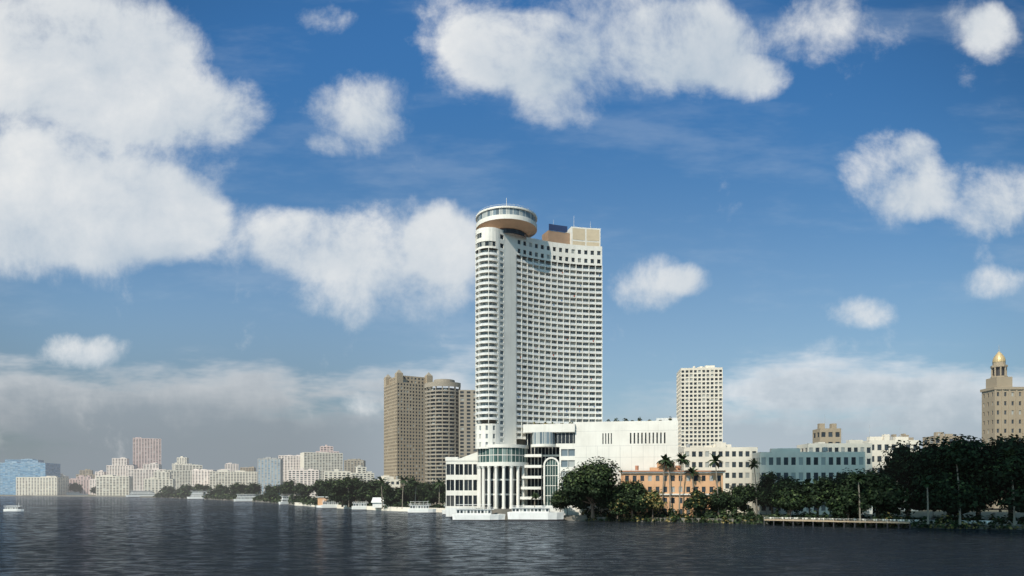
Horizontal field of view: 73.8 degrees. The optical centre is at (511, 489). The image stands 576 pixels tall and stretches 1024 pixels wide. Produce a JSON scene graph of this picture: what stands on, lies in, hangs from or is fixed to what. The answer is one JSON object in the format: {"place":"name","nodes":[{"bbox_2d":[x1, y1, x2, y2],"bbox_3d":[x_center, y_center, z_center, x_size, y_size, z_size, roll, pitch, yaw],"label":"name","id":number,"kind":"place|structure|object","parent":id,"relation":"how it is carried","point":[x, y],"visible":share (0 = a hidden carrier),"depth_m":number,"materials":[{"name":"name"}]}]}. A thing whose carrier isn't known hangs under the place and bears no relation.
{"place":"outdoors","nodes":[
{"label":"outdoors","id":0,"kind":"place"},
{"bbox_2d":[0,461,59,494],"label":"distant building","id":1,"kind":"structure","parent":0,"point":[10,472],"depth_m":1905.72,"materials":[{"name":"blue glass"}]},
{"bbox_2d":[5,459,43,462],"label":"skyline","id":2,"kind":"structure","parent":1,"relation":"on","point":[26,461],"depth_m":1974.84,"materials":[{"name":"blue glass"}]},
{"bbox_2d":[16,476,68,494],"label":"distant building","id":3,"kind":"structure","parent":0,"point":[48,485],"depth_m":1711.15,"materials":[{"name":"beige concrete"}]},
{"bbox_2d":[96,475,132,495],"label":"distant building","id":4,"kind":"structure","parent":0,"point":[110,485],"depth_m":1609.64,"materials":[{"name":"beige concrete"}]},
{"bbox_2d":[106,465,136,475],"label":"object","id":5,"kind":"structure","parent":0,"point":[119,470],"depth_m":1857.88,"materials":[{"name":"beige concrete"}]},
{"bbox_2d":[112,457,128,464],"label":"building","id":6,"kind":"structure","parent":5,"relation":"on","point":[121,461],"depth_m":1863.07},
{"bbox_2d":[133,437,160,468],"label":"distant building","id":7,"kind":"structure","parent":0,"point":[146,450],"depth_m":1915.37,"materials":[{"name":"concrete"}]},
{"bbox_2d":[143,463,161,468],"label":"building","id":8,"kind":"structure","parent":0,"point":[153,466],"depth_m":1825.93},
{"bbox_2d":[177,456,188,463],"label":"building","id":9,"kind":"structure","parent":0,"point":[182,460],"depth_m":2208.39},
{"bbox_2d":[176,464,201,469],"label":"building","id":10,"kind":"structure","parent":0,"point":[186,467],"depth_m":1782.15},
{"bbox_2d":[192,469,216,490],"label":"distant building","id":11,"kind":"structure","parent":0,"point":[200,477],"depth_m":1701.21,"materials":[{"name":"beige concrete"}]},
{"bbox_2d":[210,470,257,493],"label":"distant building","id":12,"kind":"structure","parent":0,"point":[227,478],"depth_m":1663.16,"materials":[{"name":"beige concrete"}]},
{"bbox_2d":[225,461,237,469],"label":"building","id":13,"kind":"structure","parent":12,"relation":"on","point":[231,466],"depth_m":2120.99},
{"bbox_2d":[240,467,255,471],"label":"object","id":14,"kind":"structure","parent":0,"point":[250,469],"depth_m":1903.07,"materials":[{"name":"beige stone"}]},
{"bbox_2d":[258,457,282,495],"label":"distant building","id":15,"kind":"structure","parent":0,"point":[270,470],"depth_m":1502.39,"materials":[{"name":"blue concrete"}]},
{"bbox_2d":[278,455,299,481],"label":"distant building","id":16,"kind":"structure","parent":0,"point":[291,462],"depth_m":1605.07,"materials":[{"name":"beige concrete"}]},
{"bbox_2d":[288,468,319,496],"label":"distant building","id":17,"kind":"structure","parent":0,"point":[306,476],"depth_m":1257.36,"materials":[{"name":"white concrete"}]},
{"bbox_2d":[300,452,342,480],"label":"distant building","id":18,"kind":"structure","parent":0,"point":[322,462],"depth_m":1569.72,"materials":[{"name":"beige concrete"}]},
{"bbox_2d":[324,469,350,479],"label":"distant building","id":19,"kind":"structure","parent":0,"point":[337,473],"depth_m":1155.62,"materials":[{"name":"white concrete"}]},
{"bbox_2d":[344,459,365,472],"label":"distant building","id":20,"kind":"structure","parent":0,"point":[351,465],"depth_m":1501.51,"materials":[{"name":"concrete"}]},
{"bbox_2d":[351,471,373,482],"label":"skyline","id":21,"kind":"structure","parent":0,"point":[367,475],"depth_m":1310.84,"materials":[{"name":"concrete"}]},
{"bbox_2d":[356,465,365,472],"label":"building","id":22,"kind":"structure","parent":21,"relation":"on","point":[360,469],"depth_m":1310.87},
{"bbox_2d":[0,496,1023,575],"bbox_3d":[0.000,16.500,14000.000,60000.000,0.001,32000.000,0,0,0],"label":"nile water","id":23,"kind":"structure","parent":0,"point":[85,536],"depth_m":201.43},
{"bbox_2d":[3,505,23,510],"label":"motor launch","id":24,"kind":"object","parent":23,"relation":"on","point":[11,508],"visible":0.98,"depth_m":518.83,"materials":[{"name":"white paint"}]},
{"bbox_2d":[126,490,155,496],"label":"moored boat","id":25,"kind":"object","parent":23,"relation":"on","point":[138,493],"visible":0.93,"depth_m":1459.14,"materials":[{"name":"white metal"}]},
{"bbox_2d":[187,490,209,498],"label":"moored boat","id":26,"kind":"object","parent":23,"relation":"on","point":[196,494],"visible":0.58,"depth_m":1154.48,"materials":[{"name":"white metal"}]},
{"bbox_2d":[234,494,259,501],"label":"moored boat","id":27,"kind":"object","parent":23,"relation":"on","point":[244,498],"visible":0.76,"depth_m":920.45,"materials":[{"name":"white paint"}]},
{"bbox_2d":[279,494,294,504],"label":"moored boat","id":28,"kind":"object","parent":23,"relation":"on","point":[284,500],"visible":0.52,"depth_m":741.55,"materials":[{"name":"white paint"}]},
{"bbox_2d":[321,501,337,507],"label":"moored boat","id":29,"kind":"object","parent":23,"relation":"on","point":[331,504],"visible":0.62,"depth_m":602.28,"materials":[{"name":"white paint"}]},
{"bbox_2d":[352,502,366,509],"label":"moored boat","id":30,"kind":"object","parent":23,"relation":"on","point":[359,506],"visible":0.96,"depth_m":557.14,"materials":[{"name":"white paint"}]},
{"bbox_2d":[408,502,435,512],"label":"moored boat","id":31,"kind":"object","parent":23,"relation":"on","point":[418,508],"visible":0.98,"depth_m":480.84,"materials":[{"name":"white paint"}]},
{"bbox_2d":[452,503,504,520],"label":"restaurant boat","id":32,"kind":"object","parent":23,"relation":"on","point":[473,514],"visible":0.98,"depth_m":360.46,"materials":[{"name":"white paint"}]},
{"bbox_2d":[507,505,563,520],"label":"restaurant boat","id":33,"kind":"object","parent":23,"relation":"on","point":[534,513],"visible":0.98,"depth_m":356.36,"materials":[{"name":"white paint"}]},
{"bbox_2d":[764,506,910,528],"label":"riverside terrace","id":34,"kind":"structure","parent":23,"relation":"in","point":[870,510],"depth_m":300.31,"materials":[{"name":"white paint"}]},
{"bbox_2d":[848,472,868,523],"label":"palm","id":35,"kind":"object","parent":34,"relation":"on","point":[858,478],"visible":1,"depth_m":296.00,"materials":[{"name":"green plant"}]},
{"bbox_2d":[0,494,1023,529],"bbox_3d":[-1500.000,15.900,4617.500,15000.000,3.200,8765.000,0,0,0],"label":"river bank ground","id":36,"kind":"structure","parent":0,"point":[985,514],"depth_m":361.43,"materials":[{"name":"stone"}]},
{"bbox_2d":[68,482,82,492],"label":"tree","id":37,"kind":"object","parent":36,"relation":"on","point":[74,487],"visible":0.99,"depth_m":1792.84,"materials":[{"name":"green plant"}]},
{"bbox_2d":[69,478,89,493],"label":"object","id":38,"kind":"structure","parent":36,"relation":"on","point":[85,483],"depth_m":2069.36,"materials":[{"name":"concrete"}]},
{"bbox_2d":[128,469,166,490],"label":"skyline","id":39,"kind":"structure","parent":36,"relation":"on","point":[139,476],"depth_m":1808.69,"materials":[{"name":"beige concrete"}]},
{"bbox_2d":[144,477,174,493],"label":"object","id":40,"kind":"structure","parent":36,"relation":"on","point":[153,484],"depth_m":1509.01,"materials":[{"name":"beige concrete"}]},
{"bbox_2d":[154,470,170,478],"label":"building","id":41,"kind":"structure","parent":40,"relation":"on","point":[158,474],"depth_m":1519.18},
{"bbox_2d":[165,470,191,489],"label":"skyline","id":42,"kind":"structure","parent":36,"relation":"on","point":[181,477],"depth_m":1766.34,"materials":[{"name":"beige concrete"}]},
{"bbox_2d":[191,483,211,490],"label":"tree","id":43,"kind":"object","parent":36,"relation":"on","point":[197,487],"visible":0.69,"depth_m":1212.24,"materials":[{"name":"green plant"}]},
{"bbox_2d":[214,484,229,493],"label":"tree","id":44,"kind":"object","parent":36,"relation":"on","point":[219,488],"visible":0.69,"depth_m":1117.21,"materials":[{"name":"green plant"}]},
{"bbox_2d":[227,482,246,492],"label":"tree","id":45,"kind":"object","parent":36,"relation":"on","point":[236,487],"visible":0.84,"depth_m":1033.94,"materials":[{"name":"green plant"}]},
{"bbox_2d":[243,482,261,494],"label":"tree","id":46,"kind":"object","parent":36,"relation":"on","point":[252,488],"visible":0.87,"depth_m":954.58,"materials":[{"name":"green plant"}]},
{"bbox_2d":[264,484,278,495],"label":"tree","id":47,"kind":"object","parent":36,"relation":"on","point":[268,488],"visible":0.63,"depth_m":872.36,"materials":[{"name":"green plant"}]},
{"bbox_2d":[276,479,296,495],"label":"tree","id":48,"kind":"object","parent":36,"relation":"on","point":[286,487],"visible":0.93,"depth_m":815.17,"materials":[{"name":"green plant"}]},
{"bbox_2d":[153,488,445,508],"bbox_3d":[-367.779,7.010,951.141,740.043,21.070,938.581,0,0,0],"label":"trees","id":49,"kind":"object","parent":36,"relation":"on","point":[274,497],"visible":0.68,"depth_m":827.30,"materials":[{"name":"green plant"}]},
{"bbox_2d":[293,483,312,495],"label":"tree","id":50,"kind":"object","parent":36,"relation":"on","point":[301,489],"visible":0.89,"depth_m":753.48,"materials":[{"name":"green plant"}]},
{"bbox_2d":[309,478,325,496],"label":"tree","id":51,"kind":"object","parent":36,"relation":"on","point":[316,489],"visible":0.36,"depth_m":695.68,"materials":[{"name":"green plant"}]},
{"bbox_2d":[315,477,336,496],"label":"tree","id":52,"kind":"object","parent":36,"relation":"on","point":[322,490],"visible":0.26,"depth_m":632.44,"materials":[{"name":"green plant"}]},
{"bbox_2d":[322,474,357,506],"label":"tree","id":53,"kind":"object","parent":36,"relation":"on","point":[338,493],"visible":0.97,"depth_m":574.27,"materials":[{"name":"green plant"}]},
{"bbox_2d":[340,474,366,501],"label":"tree","id":54,"kind":"object","parent":36,"relation":"on","point":[358,481],"visible":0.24,"depth_m":594.90,"materials":[{"name":"green plant"}]},
{"bbox_2d":[352,484,371,501],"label":"tree","id":55,"kind":"object","parent":36,"relation":"on","point":[359,492],"visible":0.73,"depth_m":565.61,"materials":[{"name":"green plant"}]},
{"bbox_2d":[294,502,444,511],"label":"quay wall","id":56,"kind":"structure","parent":36,"relation":"on","point":[387,508],"depth_m":536.88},
{"bbox_2d":[364,488,382,500],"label":"tree","id":57,"kind":"object","parent":36,"relation":"on","point":[370,495],"visible":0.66,"depth_m":556.03,"materials":[{"name":"green plant"}]},
{"bbox_2d":[361,477,389,490],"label":"tree","id":58,"kind":"object","parent":36,"relation":"on","point":[373,485],"visible":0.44,"depth_m":576.96,"materials":[{"name":"green plant"}]},
{"bbox_2d":[371,497,391,507],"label":"tent pavilion","id":59,"kind":"structure","parent":36,"relation":"on","point":[376,502],"depth_m":540.00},
{"bbox_2d":[374,475,399,488],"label":"block","id":60,"kind":"structure","parent":36,"relation":"on","point":[394,483],"depth_m":694.38,"materials":[{"name":"white concrete"}]},
{"bbox_2d":[380,486,407,504],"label":"tree","id":61,"kind":"object","parent":36,"relation":"on","point":[391,495],"visible":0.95,"depth_m":533.97,"materials":[{"name":"green plant"}]},
{"bbox_2d":[397,475,409,506],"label":"palm","id":62,"kind":"object","parent":36,"relation":"on","point":[402,481],"visible":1,"depth_m":519.07,"materials":[{"name":"green plant"}]},
{"bbox_2d":[384,370,432,487],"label":"high-rise building","id":63,"kind":"structure","parent":36,"relation":"on","point":[404,426],"depth_m":750.14,"materials":[{"name":"concrete"}]},
{"bbox_2d":[401,475,420,502],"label":"tree","id":64,"kind":"object","parent":36,"relation":"on","point":[408,487],"visible":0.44,"depth_m":549.84,"materials":[{"name":"green plant"}]},
{"bbox_2d":[409,482,431,501],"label":"tree","id":65,"kind":"object","parent":36,"relation":"on","point":[424,486],"visible":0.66,"depth_m":545.56,"materials":[{"name":"green plant"}]},
{"bbox_2d":[419,489,444,505],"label":"tree","id":66,"kind":"object","parent":36,"relation":"on","point":[430,496],"visible":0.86,"depth_m":535.82,"materials":[{"name":"green plant"}]},
{"bbox_2d":[428,480,445,503],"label":"tree","id":67,"kind":"object","parent":36,"relation":"on","point":[434,489],"visible":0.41,"depth_m":542.09,"materials":[{"name":"green plant"}]},
{"bbox_2d":[424,379,477,504],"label":"round tower building","id":68,"kind":"structure","parent":36,"relation":"on","point":[450,424],"depth_m":657.50,"materials":[{"name":"concrete"}]},
{"bbox_2d":[445,444,528,519],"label":"hotel entrance pavilion","id":69,"kind":"structure","parent":36,"relation":"on","point":[493,474],"depth_m":377.39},
{"bbox_2d":[475,198,601,449],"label":"hotel tower","id":70,"kind":"structure","parent":36,"relation":"on","point":[538,330],"depth_m":391.27,"materials":[{"name":"white paint"}]},
{"bbox_2d":[549,490,571,511],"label":"tree","id":71,"kind":"object","parent":36,"relation":"on","point":[556,501],"visible":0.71,"depth_m":359.43,"materials":[{"name":"green plant"}]},
{"bbox_2d":[556,456,621,517],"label":"tree","id":72,"kind":"object","parent":36,"relation":"on","point":[584,485],"visible":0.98,"depth_m":343.35,"materials":[{"name":"green plant"}]},
{"bbox_2d":[520,418,677,515],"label":"podium building","id":73,"kind":"structure","parent":36,"relation":"on","point":[554,451],"depth_m":372.56,"materials":[{"name":"white paint"}]},
{"bbox_2d":[533,416,672,423],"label":"roof garden plants","id":74,"kind":"object","parent":73,"relation":"on","point":[639,419],"visible":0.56,"depth_m":372.85,"materials":[{"name":"green plant"}]},
{"bbox_2d":[606,496,629,518],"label":"tree","id":75,"kind":"object","parent":36,"relation":"on","point":[616,508],"visible":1,"depth_m":344.19,"materials":[{"name":"green plant"}]},
{"bbox_2d":[610,479,651,518],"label":"tree","id":76,"kind":"object","parent":36,"relation":"on","point":[634,493],"visible":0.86,"depth_m":346.39,"materials":[{"name":"green plant"}]},
{"bbox_2d":[642,487,666,518],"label":"tree","id":77,"kind":"object","parent":36,"relation":"on","point":[655,500],"visible":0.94,"depth_m":343.13,"materials":[{"name":"green plant"}]},
{"bbox_2d":[656,454,672,516],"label":"palm","id":78,"kind":"object","parent":36,"relation":"on","point":[664,458],"visible":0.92,"depth_m":350.51,"materials":[{"name":"green plant"}]},
{"bbox_2d":[662,457,675,515],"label":"palm","id":79,"kind":"object","parent":36,"relation":"on","point":[668,464],"visible":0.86,"depth_m":350.21,"materials":[{"name":"green plant"}]},
{"bbox_2d":[621,463,722,516],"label":"orange block","id":80,"kind":"structure","parent":36,"relation":"on","point":[705,482],"depth_m":352.73,"materials":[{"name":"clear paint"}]},
{"bbox_2d":[620,470,725,494],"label":"orange block eaves","id":81,"kind":"object","parent":80,"relation":"attached to","point":[710,471],"visible":0.45,"depth_m":351.45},
{"bbox_2d":[676,453,689,515],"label":"palm","id":82,"kind":"object","parent":36,"relation":"on","point":[682,459],"visible":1,"depth_m":347.78,"materials":[{"name":"green plant"}]},
{"bbox_2d":[685,467,698,487],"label":"palm","id":83,"kind":"object","parent":36,"relation":"on","point":[692,470],"visible":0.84,"depth_m":350.16,"materials":[{"name":"green plant"}]},
{"bbox_2d":[682,486,710,516],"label":"tree","id":84,"kind":"object","parent":36,"relation":"on","point":[697,501],"visible":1,"depth_m":339.57,"materials":[{"name":"green plant"}]},
{"bbox_2d":[677,365,722,448],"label":"white apartment tower","id":85,"kind":"structure","parent":36,"relation":"on","point":[700,405],"depth_m":558.68,"materials":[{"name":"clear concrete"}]},
{"bbox_2d":[708,453,722,513],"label":"palm","id":86,"kind":"object","parent":36,"relation":"on","point":[715,459],"visible":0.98,"depth_m":345.43,"materials":[{"name":"green plant"}]},
{"bbox_2d":[678,443,757,512],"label":"cream block","id":87,"kind":"structure","parent":36,"relation":"on","point":[734,464],"depth_m":423.28,"materials":[{"name":"cream painted plaster"},{"name":"dark glass"}]},
{"bbox_2d":[706,486,748,513],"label":"tree","id":88,"kind":"object","parent":36,"relation":"on","point":[726,500],"visible":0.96,"depth_m":343.04,"materials":[{"name":"green plant"}]},
{"bbox_2d":[728,483,758,514],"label":"tree","id":89,"kind":"object","parent":36,"relation":"on","point":[747,493],"visible":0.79,"depth_m":347.80,"materials":[{"name":"green plant"}]},
{"bbox_2d":[747,458,761,513],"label":"palm","id":90,"kind":"object","parent":36,"relation":"on","point":[754,462],"visible":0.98,"depth_m":371.59,"materials":[{"name":"green plant"}]},
{"bbox_2d":[752,471,796,514],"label":"tree","id":91,"kind":"object","parent":36,"relation":"on","point":[763,486],"visible":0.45,"depth_m":376.51,"materials":[{"name":"green plant"}]},
{"bbox_2d":[767,476,807,516],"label":"tree","id":92,"kind":"object","parent":36,"relation":"on","point":[786,483],"visible":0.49,"depth_m":342.62,"materials":[{"name":"green plant"}]},
{"bbox_2d":[771,489,808,516],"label":"tree","id":93,"kind":"object","parent":36,"relation":"on","point":[790,501],"visible":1,"depth_m":315.20,"materials":[{"name":"green plant"}]},
{"bbox_2d":[564,514,1023,523],"bbox_3d":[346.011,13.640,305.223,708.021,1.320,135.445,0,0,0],"label":"shore parapet wall","id":94,"kind":"structure","parent":36,"relation":"on","point":[986,521],"depth_m":291.95,"materials":[{"name":"stone"}]},
{"bbox_2d":[580,506,1023,529],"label":"shore shrubs","id":95,"kind":"object","parent":36,"relation":"on","point":[750,515],"visible":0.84,"depth_m":314.53,"materials":[{"name":"green plant"}]},
{"bbox_2d":[752,447,864,514],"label":"building","id":96,"kind":"structure","parent":36,"relation":"on","point":[795,463],"depth_m":390.86,"materials":[{"name":"blue-green painted plaster"},{"name":"dark glass"}]},
{"bbox_2d":[797,475,838,517],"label":"tree","id":97,"kind":"object","parent":36,"relation":"on","point":[817,493],"visible":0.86,"depth_m":316.80,"materials":[{"name":"green plant"}]},
{"bbox_2d":[813,423,840,442],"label":"building","id":98,"kind":"structure","parent":36,"relation":"on","point":[830,434],"depth_m":519.97,"materials":[{"name":"concrete"}]},
{"bbox_2d":[797,440,871,473],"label":"white block","id":99,"kind":"structure","parent":36,"relation":"on","point":[854,446],"depth_m":439.00,"materials":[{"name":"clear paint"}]},
{"bbox_2d":[826,468,851,507],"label":"tree","id":100,"kind":"object","parent":36,"relation":"on","point":[844,474],"visible":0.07,"depth_m":345.83,"materials":[{"name":"green plant"}]},
{"bbox_2d":[824,489,871,522],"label":"tree","id":101,"kind":"object","parent":36,"relation":"on","point":[844,506],"visible":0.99,"depth_m":297.80,"materials":[{"name":"green plant"}]},
{"bbox_2d":[830,468,915,516],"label":"tree","id":102,"kind":"object","parent":36,"relation":"on","point":[880,494],"visible":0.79,"depth_m":301.12,"materials":[{"name":"green plant"}]},
{"bbox_2d":[863,433,918,510],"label":"white block","id":103,"kind":"structure","parent":36,"relation":"on","point":[879,444],"depth_m":454.74,"materials":[{"name":"white painted plaster"},{"name":"dark glass"}]},
{"bbox_2d":[870,440,925,519],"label":"tree","id":104,"kind":"object","parent":36,"relation":"on","point":[892,463],"visible":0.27,"depth_m":324.65,"materials":[{"name":"green plant"}]},
{"bbox_2d":[920,475,936,523],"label":"palm","id":105,"kind":"object","parent":36,"relation":"on","point":[927,480],"visible":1,"depth_m":289.49,"materials":[{"name":"green plant"}]},
{"bbox_2d":[923,432,959,447],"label":"building","id":106,"kind":"structure","parent":36,"relation":"on","point":[939,434],"depth_m":704.92,"materials":[{"name":"concrete"}]},
{"bbox_2d":[896,432,1004,516],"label":"tree","id":107,"kind":"object","parent":36,"relation":"on","point":[944,495],"visible":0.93,"depth_m":288.30,"materials":[{"name":"green plant"}]},
{"bbox_2d":[943,439,971,524],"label":"palm","id":108,"kind":"object","parent":36,"relation":"on","point":[954,452],"visible":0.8,"depth_m":285.67,"materials":[{"name":"green plant"}]},
{"bbox_2d":[981,433,1023,517],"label":"tree","id":109,"kind":"object","parent":36,"relation":"on","point":[1004,477],"visible":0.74,"depth_m":280.83,"materials":[{"name":"green plant"}]},
{"bbox_2d":[995,446,1022,524],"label":"palm","id":110,"kind":"object","parent":36,"relation":"on","point":[1010,451],"visible":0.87,"depth_m":279.68,"materials":[{"name":"green plant"}]},
{"bbox_2d":[0,0,1023,478],"label":"sky","id":111,"kind":"structure","parent":0,"point":[225,225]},
{"bbox_2d":[980,352,1023,507],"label":"domed tower","id":112,"kind":"structure","parent":0,"point":[1002,406],"depth_m":520.50,"materials":[{"name":"beige stone"}]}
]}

